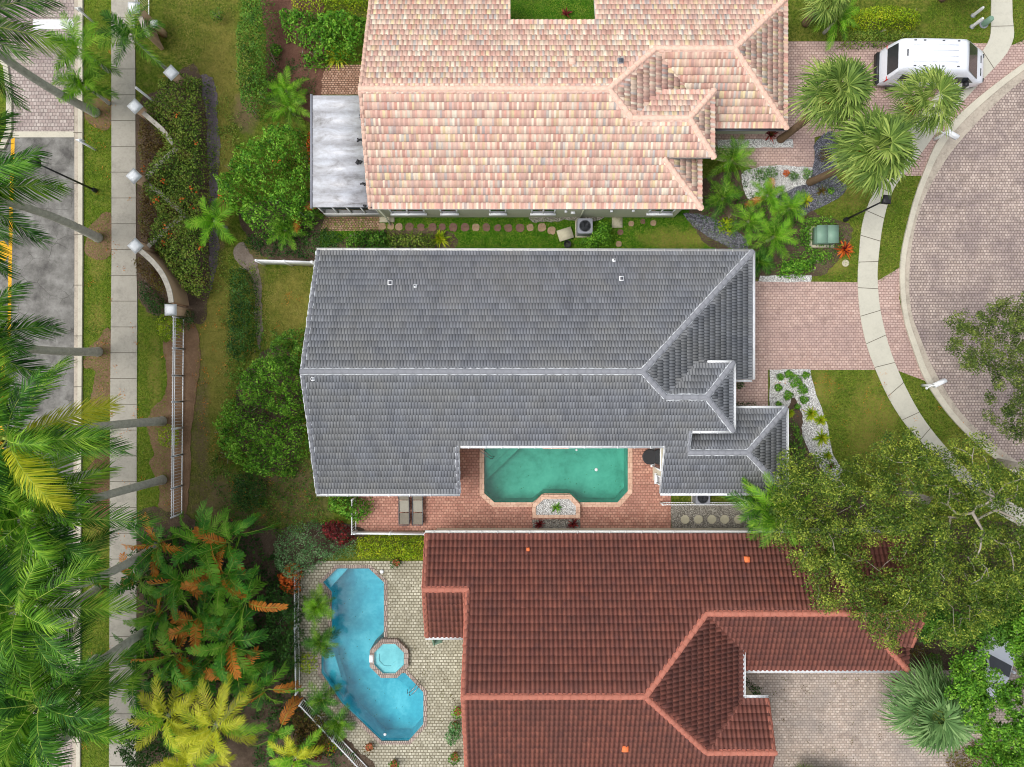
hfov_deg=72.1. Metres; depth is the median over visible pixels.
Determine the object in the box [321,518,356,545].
croton
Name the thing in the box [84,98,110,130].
mulch bed
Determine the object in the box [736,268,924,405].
driveway
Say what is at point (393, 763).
potted plant
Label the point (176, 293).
garden wall
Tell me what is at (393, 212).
window
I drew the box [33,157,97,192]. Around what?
street lamp
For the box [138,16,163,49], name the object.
garden wall
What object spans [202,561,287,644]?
broad leaved plant
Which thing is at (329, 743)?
shrub
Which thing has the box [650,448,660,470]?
patio door
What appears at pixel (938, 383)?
mailbox
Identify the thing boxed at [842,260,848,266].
drain ring
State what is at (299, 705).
railing
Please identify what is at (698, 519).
stepping stone
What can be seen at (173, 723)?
golden palm
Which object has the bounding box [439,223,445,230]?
stepping stone
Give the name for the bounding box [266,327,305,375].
bush
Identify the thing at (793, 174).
shrub
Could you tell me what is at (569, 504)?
planter
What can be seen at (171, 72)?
wall pillar
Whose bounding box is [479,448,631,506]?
swimming pool
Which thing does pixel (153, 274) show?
shrub
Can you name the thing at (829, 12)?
fan palm
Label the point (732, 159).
feather palm
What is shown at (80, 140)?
sign post
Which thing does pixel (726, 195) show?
feather palm
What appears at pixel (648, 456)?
round table
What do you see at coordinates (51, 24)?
road marking
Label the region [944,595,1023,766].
leafy tree
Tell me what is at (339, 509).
shrub
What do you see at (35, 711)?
royal palm
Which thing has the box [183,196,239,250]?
feather palm
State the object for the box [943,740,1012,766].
shrub
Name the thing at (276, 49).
shrub
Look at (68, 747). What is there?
entrance paving
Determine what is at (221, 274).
undergrowth
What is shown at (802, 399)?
plant
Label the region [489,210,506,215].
window
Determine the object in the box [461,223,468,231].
stepping stone
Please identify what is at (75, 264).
gutter pan
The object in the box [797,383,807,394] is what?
plant
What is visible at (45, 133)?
road band
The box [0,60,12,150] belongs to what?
median kerb
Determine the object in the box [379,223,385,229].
stepping stone
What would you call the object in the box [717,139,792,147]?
white gravel
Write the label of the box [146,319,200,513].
mulch bed
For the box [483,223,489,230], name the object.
stepping stone
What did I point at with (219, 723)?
golden palm
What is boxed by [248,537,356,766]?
undergrowth
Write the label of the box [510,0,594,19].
courtyard lawn
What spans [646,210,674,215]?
window
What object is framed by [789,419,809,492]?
shrub
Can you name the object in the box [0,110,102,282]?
royal palm
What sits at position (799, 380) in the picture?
plant
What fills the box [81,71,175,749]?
fallen leaves
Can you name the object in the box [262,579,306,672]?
shrub
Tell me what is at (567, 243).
bucket
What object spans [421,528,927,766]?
house
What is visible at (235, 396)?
fallen leaves
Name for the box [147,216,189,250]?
garden wall
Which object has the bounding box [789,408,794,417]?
spiky plant
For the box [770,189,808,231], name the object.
feather palm
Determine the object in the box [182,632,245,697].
broad leaved plant
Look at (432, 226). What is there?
stepping stone
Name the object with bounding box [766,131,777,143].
bromeliad
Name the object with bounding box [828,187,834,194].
shrub
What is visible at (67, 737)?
royal palm
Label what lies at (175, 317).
railing
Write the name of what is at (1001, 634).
leafy tree
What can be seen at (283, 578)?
croton
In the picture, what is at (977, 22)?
utility pedestal
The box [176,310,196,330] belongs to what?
shrub
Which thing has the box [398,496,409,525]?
sun lounger
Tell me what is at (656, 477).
window
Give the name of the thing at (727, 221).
shrub
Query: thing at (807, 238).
hedge
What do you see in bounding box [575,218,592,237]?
air conditioner
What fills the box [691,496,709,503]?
air conditioner
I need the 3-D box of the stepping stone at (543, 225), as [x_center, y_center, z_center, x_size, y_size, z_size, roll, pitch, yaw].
[1.698,-8.864,39.975,0.471,0.050,0.470,0,90,0]
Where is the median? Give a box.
[0,63,5,141]
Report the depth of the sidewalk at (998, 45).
39.95 m
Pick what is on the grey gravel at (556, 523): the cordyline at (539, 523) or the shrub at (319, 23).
the cordyline at (539, 523)
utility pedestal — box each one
[969,17,983,28]
[970,6,983,17]
[979,16,993,28]
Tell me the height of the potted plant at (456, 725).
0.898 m
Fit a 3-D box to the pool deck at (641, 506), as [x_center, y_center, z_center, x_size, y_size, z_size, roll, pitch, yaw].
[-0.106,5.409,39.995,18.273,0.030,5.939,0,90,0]
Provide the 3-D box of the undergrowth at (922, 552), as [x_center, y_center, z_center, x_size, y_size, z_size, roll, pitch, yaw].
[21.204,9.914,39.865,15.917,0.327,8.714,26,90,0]
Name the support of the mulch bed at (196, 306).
on the ground at (149, 76)
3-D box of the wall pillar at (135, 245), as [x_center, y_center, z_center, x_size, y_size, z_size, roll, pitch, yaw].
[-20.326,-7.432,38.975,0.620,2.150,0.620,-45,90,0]
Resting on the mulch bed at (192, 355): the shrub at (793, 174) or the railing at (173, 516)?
the railing at (173, 516)
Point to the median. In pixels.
(2, 105)
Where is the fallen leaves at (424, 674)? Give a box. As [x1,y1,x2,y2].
[382,573,459,763]
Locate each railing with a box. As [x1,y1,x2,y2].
[135,0,149,13]
[170,485,182,517]
[171,375,183,401]
[171,401,183,428]
[171,427,183,456]
[171,455,182,487]
[172,316,184,348]
[172,348,184,375]
[293,569,299,628]
[293,624,299,695]
[298,698,334,741]
[332,734,366,766]
[351,496,356,534]
[659,502,747,505]
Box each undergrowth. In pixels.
[206,320,329,537]
[209,85,265,341]
[242,226,342,260]
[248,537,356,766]
[264,53,315,104]
[694,179,847,275]
[793,428,1014,653]
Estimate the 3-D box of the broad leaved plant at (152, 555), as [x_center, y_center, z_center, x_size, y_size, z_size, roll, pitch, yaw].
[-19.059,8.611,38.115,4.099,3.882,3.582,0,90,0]
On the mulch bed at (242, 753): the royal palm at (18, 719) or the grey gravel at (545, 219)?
the royal palm at (18, 719)
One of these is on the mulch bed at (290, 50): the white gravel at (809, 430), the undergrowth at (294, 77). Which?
the undergrowth at (294, 77)
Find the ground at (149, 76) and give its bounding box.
[11,0,1023,750]
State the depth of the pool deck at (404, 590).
39.98 m
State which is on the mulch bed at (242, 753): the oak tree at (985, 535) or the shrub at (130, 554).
the shrub at (130, 554)
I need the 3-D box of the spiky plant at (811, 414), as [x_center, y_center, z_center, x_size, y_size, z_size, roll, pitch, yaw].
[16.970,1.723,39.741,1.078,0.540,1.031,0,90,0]
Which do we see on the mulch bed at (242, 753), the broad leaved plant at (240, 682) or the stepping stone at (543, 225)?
the broad leaved plant at (240, 682)
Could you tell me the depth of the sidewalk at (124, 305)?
39.95 m
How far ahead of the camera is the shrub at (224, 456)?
39.64 m
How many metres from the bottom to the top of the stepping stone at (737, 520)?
0.060 m
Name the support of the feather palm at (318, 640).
on the pool deck at (404, 590)
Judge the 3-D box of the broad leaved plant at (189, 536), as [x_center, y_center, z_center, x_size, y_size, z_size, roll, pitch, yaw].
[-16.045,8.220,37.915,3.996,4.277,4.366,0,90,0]
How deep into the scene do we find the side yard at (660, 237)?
40.00 m
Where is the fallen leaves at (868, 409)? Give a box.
[775,375,1002,501]
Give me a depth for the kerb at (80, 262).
39.87 m
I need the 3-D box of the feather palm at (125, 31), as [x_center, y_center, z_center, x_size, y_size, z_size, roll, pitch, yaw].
[-19.428,-17.637,37.466,3.649,5.175,3.592,-38,90,0]
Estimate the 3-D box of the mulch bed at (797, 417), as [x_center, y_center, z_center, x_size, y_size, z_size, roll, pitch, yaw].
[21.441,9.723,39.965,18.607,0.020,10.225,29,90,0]
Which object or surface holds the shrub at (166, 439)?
on the mulch bed at (192, 355)
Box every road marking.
[0,241,9,262]
[8,137,14,328]
[33,19,72,29]
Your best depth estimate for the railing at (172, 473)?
38.93 m
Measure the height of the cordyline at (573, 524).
0.368 m
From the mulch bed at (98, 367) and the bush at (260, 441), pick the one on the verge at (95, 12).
the mulch bed at (98, 367)
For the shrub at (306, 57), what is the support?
on the mulch bed at (290, 50)
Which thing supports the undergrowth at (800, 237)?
on the mulch bed at (706, 185)
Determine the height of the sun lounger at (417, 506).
0.622 m
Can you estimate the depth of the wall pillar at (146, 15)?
38.26 m
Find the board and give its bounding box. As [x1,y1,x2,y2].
[557,227,573,241]
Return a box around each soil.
[201,74,220,292]
[233,242,256,275]
[251,260,262,348]
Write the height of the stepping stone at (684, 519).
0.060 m
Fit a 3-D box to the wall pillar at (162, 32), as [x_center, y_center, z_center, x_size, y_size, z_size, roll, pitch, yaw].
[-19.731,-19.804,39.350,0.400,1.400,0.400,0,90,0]
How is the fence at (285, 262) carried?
on the ground at (149, 76)
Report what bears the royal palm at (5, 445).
on the mulch bed at (97, 460)
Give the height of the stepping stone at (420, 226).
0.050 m
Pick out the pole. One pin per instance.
(142, 92)
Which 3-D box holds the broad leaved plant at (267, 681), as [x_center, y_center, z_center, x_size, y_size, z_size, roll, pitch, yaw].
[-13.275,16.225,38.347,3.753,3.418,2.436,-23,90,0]
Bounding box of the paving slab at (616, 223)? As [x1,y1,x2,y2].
[612,217,622,227]
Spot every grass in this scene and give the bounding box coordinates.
[163,0,323,532]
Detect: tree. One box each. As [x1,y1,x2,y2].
[114,696,184,766]
[765,426,1023,655]
[916,576,1023,653]
[943,291,1023,469]
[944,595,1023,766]
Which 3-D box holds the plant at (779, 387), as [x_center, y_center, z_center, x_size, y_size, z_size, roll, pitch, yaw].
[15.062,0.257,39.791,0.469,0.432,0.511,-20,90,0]
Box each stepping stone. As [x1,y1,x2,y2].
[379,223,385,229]
[387,223,393,229]
[395,223,402,230]
[405,223,413,230]
[417,224,423,230]
[429,223,435,230]
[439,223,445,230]
[449,223,456,231]
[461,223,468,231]
[472,224,478,230]
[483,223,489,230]
[494,224,500,230]
[504,224,511,231]
[516,224,523,231]
[527,224,532,230]
[538,223,545,231]
[547,227,555,234]
[681,515,688,523]
[694,515,702,523]
[707,515,715,523]
[720,515,728,523]
[734,515,742,523]
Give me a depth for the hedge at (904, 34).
39.34 m
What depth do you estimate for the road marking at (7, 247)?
39.98 m
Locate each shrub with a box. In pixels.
[127,544,167,595]
[128,617,159,668]
[133,257,166,296]
[135,144,172,174]
[137,186,177,243]
[137,281,167,320]
[138,118,166,151]
[142,521,261,757]
[156,314,184,341]
[156,424,181,447]
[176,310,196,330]
[210,7,224,24]
[217,447,233,465]
[234,30,269,109]
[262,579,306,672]
[270,44,282,55]
[273,520,360,580]
[279,7,366,66]
[291,0,368,14]
[291,707,335,761]
[298,652,318,673]
[299,50,328,72]
[306,131,309,164]
[320,736,336,755]
[327,496,374,523]
[444,728,460,745]
[580,221,613,248]
[718,215,738,236]
[736,382,744,388]
[736,402,755,405]
[751,164,778,184]
[776,257,815,279]
[788,171,799,180]
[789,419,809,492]
[801,167,812,178]
[817,149,830,161]
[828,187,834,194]
[910,645,927,661]
[920,653,943,674]
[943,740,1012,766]
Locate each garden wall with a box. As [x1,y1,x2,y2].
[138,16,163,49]
[138,249,188,306]
[142,111,186,151]
[145,182,190,217]
[146,147,186,182]
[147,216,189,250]
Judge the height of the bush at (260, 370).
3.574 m
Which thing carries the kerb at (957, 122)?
on the street
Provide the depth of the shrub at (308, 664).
39.50 m
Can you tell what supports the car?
on the driveway at (798, 727)
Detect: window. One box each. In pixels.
[389,210,426,215]
[440,210,458,215]
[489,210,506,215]
[530,210,555,215]
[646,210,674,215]
[654,473,660,485]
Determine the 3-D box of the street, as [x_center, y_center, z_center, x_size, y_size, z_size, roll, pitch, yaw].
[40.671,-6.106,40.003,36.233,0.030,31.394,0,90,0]
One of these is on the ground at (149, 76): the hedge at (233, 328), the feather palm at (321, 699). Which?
the hedge at (233, 328)
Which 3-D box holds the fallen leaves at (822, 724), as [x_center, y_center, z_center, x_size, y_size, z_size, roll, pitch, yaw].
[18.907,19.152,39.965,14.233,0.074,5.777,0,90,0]
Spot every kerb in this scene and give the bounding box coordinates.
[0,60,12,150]
[76,0,83,766]
[899,63,1023,474]
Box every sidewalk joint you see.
[110,17,136,765]
[858,25,1013,505]
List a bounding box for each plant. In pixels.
[97,550,178,604]
[111,649,165,711]
[112,607,178,662]
[120,512,190,584]
[122,611,207,693]
[123,588,194,655]
[147,535,226,621]
[151,650,216,696]
[165,586,237,655]
[168,499,247,585]
[180,532,257,616]
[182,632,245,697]
[185,592,274,685]
[189,512,277,579]
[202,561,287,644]
[202,646,275,707]
[235,659,304,710]
[250,696,302,757]
[362,743,373,755]
[387,759,398,766]
[389,558,401,569]
[448,721,460,735]
[448,752,460,765]
[451,706,461,719]
[774,383,782,392]
[777,373,784,379]
[783,390,793,399]
[784,369,792,377]
[788,374,801,387]
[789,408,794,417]
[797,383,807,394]
[800,371,810,379]
[800,396,809,403]
[803,406,818,422]
[812,427,830,446]
[814,414,827,425]
[825,451,832,459]
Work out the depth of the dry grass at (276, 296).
39.96 m
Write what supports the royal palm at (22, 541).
on the mulch bed at (192, 355)
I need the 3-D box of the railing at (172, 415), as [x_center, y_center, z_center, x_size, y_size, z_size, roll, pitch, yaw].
[-18.659,1.758,39.285,0.071,1.430,1.525,1,90,0]
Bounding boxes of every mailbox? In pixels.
[921,378,946,389]
[933,129,959,140]
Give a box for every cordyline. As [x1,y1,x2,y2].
[535,519,544,527]
[567,519,577,528]
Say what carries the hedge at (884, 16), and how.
on the ground at (149, 76)
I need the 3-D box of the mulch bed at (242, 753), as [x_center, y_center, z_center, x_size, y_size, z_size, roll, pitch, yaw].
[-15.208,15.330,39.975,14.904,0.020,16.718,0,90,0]
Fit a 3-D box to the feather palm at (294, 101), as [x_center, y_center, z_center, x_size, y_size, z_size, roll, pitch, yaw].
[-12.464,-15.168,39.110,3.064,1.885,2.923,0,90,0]
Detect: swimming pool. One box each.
[318,565,426,744]
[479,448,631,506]
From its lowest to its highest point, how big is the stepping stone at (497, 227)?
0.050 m
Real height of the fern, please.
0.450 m
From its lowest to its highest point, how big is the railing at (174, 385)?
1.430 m
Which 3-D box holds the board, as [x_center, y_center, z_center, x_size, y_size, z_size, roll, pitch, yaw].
[3.008,-8.436,39.760,0.840,0.040,0.640,-17,90,0]
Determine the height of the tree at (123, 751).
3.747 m
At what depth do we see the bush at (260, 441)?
38.08 m
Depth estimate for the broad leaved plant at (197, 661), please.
37.53 m
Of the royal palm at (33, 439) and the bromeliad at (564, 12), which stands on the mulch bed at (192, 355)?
the royal palm at (33, 439)
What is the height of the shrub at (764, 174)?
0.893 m
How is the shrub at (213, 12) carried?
on the ground at (149, 76)
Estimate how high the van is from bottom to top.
2.596 m
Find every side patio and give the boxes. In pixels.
[320,216,379,230]
[321,65,360,94]
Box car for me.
[959,635,1016,709]
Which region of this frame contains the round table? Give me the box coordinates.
[642,449,654,464]
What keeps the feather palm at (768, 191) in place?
on the mulch bed at (706, 185)
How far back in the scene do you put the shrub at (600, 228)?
39.11 m
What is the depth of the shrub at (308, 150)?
38.59 m
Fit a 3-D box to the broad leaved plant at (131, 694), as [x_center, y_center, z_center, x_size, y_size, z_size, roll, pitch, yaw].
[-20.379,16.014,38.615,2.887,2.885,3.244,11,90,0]
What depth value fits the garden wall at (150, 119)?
38.48 m
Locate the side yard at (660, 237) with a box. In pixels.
[320,210,731,248]
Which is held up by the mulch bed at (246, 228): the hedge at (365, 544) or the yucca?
the yucca
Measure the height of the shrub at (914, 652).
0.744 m
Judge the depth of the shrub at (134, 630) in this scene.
38.84 m
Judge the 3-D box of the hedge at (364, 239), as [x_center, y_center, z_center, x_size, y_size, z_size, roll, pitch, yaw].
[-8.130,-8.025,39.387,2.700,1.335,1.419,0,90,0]
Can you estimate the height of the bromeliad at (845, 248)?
0.690 m
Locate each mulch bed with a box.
[83,327,110,406]
[83,449,109,517]
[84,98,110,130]
[84,212,110,259]
[136,63,210,323]
[136,506,374,766]
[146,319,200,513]
[237,199,457,266]
[260,0,324,121]
[689,170,852,279]
[780,398,1023,674]
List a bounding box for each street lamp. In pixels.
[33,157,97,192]
[843,195,891,221]
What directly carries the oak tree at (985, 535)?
on the ground at (149, 76)
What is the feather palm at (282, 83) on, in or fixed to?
on the mulch bed at (290, 50)
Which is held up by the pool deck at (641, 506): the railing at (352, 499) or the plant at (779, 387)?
the railing at (352, 499)
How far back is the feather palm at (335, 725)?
39.16 m
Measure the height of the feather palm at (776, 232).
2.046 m
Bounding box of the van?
[873,38,983,90]
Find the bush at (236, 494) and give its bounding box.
[231,471,270,513]
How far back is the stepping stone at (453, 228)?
39.95 m
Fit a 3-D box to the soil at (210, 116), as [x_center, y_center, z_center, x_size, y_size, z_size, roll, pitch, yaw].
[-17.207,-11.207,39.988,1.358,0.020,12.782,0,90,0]
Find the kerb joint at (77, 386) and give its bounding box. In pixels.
[73,132,81,742]
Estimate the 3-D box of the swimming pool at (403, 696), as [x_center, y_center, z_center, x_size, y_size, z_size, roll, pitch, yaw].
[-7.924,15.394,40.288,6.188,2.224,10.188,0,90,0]
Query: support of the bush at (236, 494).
on the ground at (149, 76)
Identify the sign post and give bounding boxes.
[75,7,94,22]
[75,138,96,150]
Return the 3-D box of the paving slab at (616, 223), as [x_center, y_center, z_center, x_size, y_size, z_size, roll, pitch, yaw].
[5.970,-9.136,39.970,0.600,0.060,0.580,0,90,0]
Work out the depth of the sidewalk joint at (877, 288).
39.95 m
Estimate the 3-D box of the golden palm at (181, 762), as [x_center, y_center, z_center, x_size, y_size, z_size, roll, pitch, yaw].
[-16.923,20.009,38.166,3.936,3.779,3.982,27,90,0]
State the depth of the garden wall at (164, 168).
39.26 m
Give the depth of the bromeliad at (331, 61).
39.80 m
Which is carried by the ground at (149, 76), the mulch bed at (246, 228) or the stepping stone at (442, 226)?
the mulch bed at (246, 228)
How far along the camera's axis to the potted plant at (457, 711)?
39.38 m
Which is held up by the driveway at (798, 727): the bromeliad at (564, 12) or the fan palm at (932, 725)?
the fan palm at (932, 725)
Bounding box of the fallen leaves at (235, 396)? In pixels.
[190,294,312,519]
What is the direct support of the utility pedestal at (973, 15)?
on the ground at (149, 76)
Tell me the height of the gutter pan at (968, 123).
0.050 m
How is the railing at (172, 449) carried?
on the mulch bed at (192, 355)
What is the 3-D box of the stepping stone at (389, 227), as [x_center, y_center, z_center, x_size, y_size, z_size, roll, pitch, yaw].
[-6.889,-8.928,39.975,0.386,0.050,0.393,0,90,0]
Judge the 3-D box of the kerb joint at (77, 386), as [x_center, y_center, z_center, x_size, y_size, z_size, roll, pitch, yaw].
[-24.606,8.821,39.867,0.485,0.001,74.885,0,90,0]
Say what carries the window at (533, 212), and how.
in the house at (491, 108)
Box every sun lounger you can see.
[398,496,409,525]
[412,496,423,525]
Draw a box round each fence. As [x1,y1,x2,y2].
[255,259,313,265]
[353,530,424,534]
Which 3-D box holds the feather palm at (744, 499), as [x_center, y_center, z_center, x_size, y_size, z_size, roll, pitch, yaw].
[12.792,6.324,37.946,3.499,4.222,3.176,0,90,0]
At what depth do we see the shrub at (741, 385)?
39.61 m
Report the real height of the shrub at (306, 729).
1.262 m
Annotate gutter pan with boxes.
[72,0,77,766]
[905,70,1023,461]
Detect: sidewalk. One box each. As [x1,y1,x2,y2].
[109,0,137,766]
[857,0,1023,523]
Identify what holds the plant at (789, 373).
on the ground at (149, 76)
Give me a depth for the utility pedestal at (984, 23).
39.66 m
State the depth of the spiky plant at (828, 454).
39.84 m
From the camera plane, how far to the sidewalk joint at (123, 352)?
39.95 m
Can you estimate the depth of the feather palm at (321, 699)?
39.04 m
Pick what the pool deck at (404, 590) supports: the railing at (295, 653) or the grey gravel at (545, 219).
the railing at (295, 653)
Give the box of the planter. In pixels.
[532,494,579,517]
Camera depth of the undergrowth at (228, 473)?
39.85 m
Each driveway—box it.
[715,40,1023,175]
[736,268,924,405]
[746,654,1023,766]
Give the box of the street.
[909,80,1023,462]
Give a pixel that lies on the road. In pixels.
(49, 274)
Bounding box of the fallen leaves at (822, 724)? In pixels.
[773,674,922,765]
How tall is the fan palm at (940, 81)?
6.661 m
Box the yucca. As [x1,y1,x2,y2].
[430,230,450,247]
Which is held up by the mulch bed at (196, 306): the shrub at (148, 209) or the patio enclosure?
the shrub at (148, 209)
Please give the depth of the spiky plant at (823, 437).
39.80 m
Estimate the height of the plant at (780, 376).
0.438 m
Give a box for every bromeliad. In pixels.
[326,43,352,70]
[561,7,572,16]
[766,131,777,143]
[801,193,814,207]
[816,186,826,195]
[837,241,853,258]
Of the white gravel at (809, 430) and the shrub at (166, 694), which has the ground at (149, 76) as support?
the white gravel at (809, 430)
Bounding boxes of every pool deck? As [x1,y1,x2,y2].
[297,561,463,766]
[356,448,670,530]
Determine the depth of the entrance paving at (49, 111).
39.99 m
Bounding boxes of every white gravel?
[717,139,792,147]
[741,165,812,199]
[758,274,811,282]
[769,369,841,480]
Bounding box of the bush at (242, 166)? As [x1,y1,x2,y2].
[213,122,321,240]
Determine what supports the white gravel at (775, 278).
on the ground at (149, 76)
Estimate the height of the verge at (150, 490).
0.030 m
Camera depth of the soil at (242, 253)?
39.98 m
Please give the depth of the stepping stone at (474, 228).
39.95 m
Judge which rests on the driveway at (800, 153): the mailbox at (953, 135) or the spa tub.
the mailbox at (953, 135)
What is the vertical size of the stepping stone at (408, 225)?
0.050 m
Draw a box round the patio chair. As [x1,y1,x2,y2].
[432,640,442,645]
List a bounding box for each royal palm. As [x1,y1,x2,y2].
[0,0,99,117]
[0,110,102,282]
[0,279,102,407]
[0,338,166,532]
[0,423,166,615]
[0,425,101,545]
[0,522,164,705]
[0,585,101,710]
[0,607,163,766]
[0,654,97,766]
[0,707,101,766]
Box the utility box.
[809,225,838,247]
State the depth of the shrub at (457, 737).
39.41 m
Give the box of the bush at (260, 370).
[236,354,304,419]
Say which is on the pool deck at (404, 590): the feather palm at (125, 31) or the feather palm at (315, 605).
the feather palm at (315, 605)
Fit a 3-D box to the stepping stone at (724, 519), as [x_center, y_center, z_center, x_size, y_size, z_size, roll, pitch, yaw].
[12.061,7.712,39.970,0.480,0.060,0.480,0,90,0]
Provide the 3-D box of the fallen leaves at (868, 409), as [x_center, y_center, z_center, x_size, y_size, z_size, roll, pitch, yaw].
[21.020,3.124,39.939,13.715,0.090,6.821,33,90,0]
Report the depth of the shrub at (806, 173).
39.53 m
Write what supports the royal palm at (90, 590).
on the verge at (95, 12)
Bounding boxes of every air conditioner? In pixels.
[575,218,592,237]
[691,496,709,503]
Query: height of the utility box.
0.860 m
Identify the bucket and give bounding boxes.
[564,240,570,247]
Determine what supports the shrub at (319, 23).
on the ground at (149, 76)
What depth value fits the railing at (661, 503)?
39.50 m
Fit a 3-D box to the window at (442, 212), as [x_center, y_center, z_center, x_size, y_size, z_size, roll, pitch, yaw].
[-3.451,-9.390,38.385,1.036,1.270,0.160,0,90,0]
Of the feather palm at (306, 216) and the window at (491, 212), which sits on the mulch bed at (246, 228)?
the feather palm at (306, 216)
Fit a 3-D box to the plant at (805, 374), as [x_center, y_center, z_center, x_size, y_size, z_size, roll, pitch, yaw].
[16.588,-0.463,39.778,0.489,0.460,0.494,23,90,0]
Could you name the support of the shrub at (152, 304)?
on the mulch bed at (196, 306)
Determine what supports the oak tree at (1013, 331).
on the ground at (149, 76)
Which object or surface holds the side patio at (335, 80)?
on the ground at (149, 76)
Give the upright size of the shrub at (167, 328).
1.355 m
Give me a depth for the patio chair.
39.54 m
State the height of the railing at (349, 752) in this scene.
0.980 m
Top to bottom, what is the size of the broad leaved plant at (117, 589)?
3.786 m
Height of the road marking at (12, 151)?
0.030 m
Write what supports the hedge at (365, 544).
on the ground at (149, 76)
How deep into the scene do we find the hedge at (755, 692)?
39.70 m
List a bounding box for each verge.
[81,0,110,766]
[137,315,169,520]
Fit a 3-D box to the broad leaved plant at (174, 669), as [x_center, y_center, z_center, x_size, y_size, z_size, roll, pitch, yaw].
[-18.128,14.126,38.163,4.641,3.794,3.798,18,90,0]
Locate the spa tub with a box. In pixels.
[369,632,408,677]
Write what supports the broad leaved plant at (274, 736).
on the mulch bed at (242, 753)
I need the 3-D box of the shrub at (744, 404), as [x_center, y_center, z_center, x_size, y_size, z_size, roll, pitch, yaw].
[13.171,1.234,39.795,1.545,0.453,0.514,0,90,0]
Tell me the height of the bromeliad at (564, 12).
0.395 m
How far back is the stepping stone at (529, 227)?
39.95 m
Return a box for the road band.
[13,131,73,136]
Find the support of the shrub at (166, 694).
on the mulch bed at (242, 753)
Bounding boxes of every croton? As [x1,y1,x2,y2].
[277,563,303,594]
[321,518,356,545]
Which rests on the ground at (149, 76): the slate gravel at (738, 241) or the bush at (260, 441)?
the slate gravel at (738, 241)
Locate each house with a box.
[299,248,788,496]
[358,0,789,224]
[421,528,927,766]
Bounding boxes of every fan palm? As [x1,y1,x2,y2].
[777,52,878,142]
[797,0,852,29]
[806,102,921,203]
[875,652,979,756]
[879,63,965,140]
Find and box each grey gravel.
[529,217,603,222]
[532,519,579,527]
[671,503,762,527]
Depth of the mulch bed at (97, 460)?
39.97 m
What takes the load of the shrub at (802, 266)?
on the mulch bed at (706, 185)
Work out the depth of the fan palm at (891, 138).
32.80 m
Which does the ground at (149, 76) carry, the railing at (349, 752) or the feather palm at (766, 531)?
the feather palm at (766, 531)
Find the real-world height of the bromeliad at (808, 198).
0.538 m
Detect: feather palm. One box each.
[45,10,122,80]
[51,59,118,117]
[94,2,167,69]
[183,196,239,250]
[263,66,308,117]
[264,83,309,133]
[266,209,305,250]
[281,191,323,232]
[300,621,340,658]
[301,583,335,623]
[305,680,342,715]
[322,704,356,741]
[703,176,743,220]
[706,134,755,190]
[720,477,785,534]
[723,200,772,246]
[732,471,813,548]
[743,209,801,264]
[744,178,785,213]
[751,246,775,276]
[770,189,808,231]
[812,0,860,51]
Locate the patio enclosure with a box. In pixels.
[310,94,380,216]
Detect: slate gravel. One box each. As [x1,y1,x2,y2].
[683,213,747,248]
[777,131,846,215]
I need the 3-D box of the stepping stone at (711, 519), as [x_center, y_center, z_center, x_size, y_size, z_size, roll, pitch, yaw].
[11.333,7.712,39.970,0.480,0.060,0.480,0,90,0]
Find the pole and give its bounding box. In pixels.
[135,87,163,108]
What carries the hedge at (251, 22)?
on the ground at (149, 76)
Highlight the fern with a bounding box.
[551,503,561,513]
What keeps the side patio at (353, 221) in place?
on the side yard at (660, 237)
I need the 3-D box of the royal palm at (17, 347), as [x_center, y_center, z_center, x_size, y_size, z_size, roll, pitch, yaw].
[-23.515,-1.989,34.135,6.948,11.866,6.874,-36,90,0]
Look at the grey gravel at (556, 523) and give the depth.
39.95 m
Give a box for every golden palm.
[125,664,201,753]
[149,719,234,766]
[171,673,266,766]
[268,727,325,766]
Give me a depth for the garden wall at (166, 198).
38.98 m
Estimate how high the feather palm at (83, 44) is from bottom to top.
3.966 m
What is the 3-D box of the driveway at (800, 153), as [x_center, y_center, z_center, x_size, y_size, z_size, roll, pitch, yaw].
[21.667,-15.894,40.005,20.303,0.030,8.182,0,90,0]
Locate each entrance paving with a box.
[0,0,73,130]
[12,661,72,766]
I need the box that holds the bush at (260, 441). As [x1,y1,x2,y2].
[212,398,309,477]
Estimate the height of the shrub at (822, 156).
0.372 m
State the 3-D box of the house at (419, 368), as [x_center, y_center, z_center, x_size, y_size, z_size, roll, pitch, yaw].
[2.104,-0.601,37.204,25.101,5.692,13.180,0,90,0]
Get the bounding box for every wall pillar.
[126,168,155,189]
[127,98,157,125]
[127,238,158,253]
[128,2,153,22]
[150,20,166,36]
[163,65,190,90]
[165,304,190,316]
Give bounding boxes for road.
[0,137,73,653]
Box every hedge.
[140,73,215,300]
[225,266,259,363]
[236,0,279,122]
[345,228,391,247]
[355,535,423,560]
[386,233,435,247]
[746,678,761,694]
[799,214,837,262]
[836,29,929,50]
[840,5,921,35]
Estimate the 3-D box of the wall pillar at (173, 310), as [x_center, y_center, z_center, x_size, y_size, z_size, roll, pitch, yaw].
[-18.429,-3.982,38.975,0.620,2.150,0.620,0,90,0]
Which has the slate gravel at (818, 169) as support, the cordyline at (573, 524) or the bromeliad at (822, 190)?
the bromeliad at (822, 190)
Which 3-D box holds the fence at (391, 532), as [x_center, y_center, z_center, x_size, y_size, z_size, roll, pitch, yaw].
[-6.818,8.386,39.595,4.061,0.810,0.121,1,90,0]
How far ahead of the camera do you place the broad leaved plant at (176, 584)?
36.45 m
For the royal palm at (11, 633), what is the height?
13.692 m

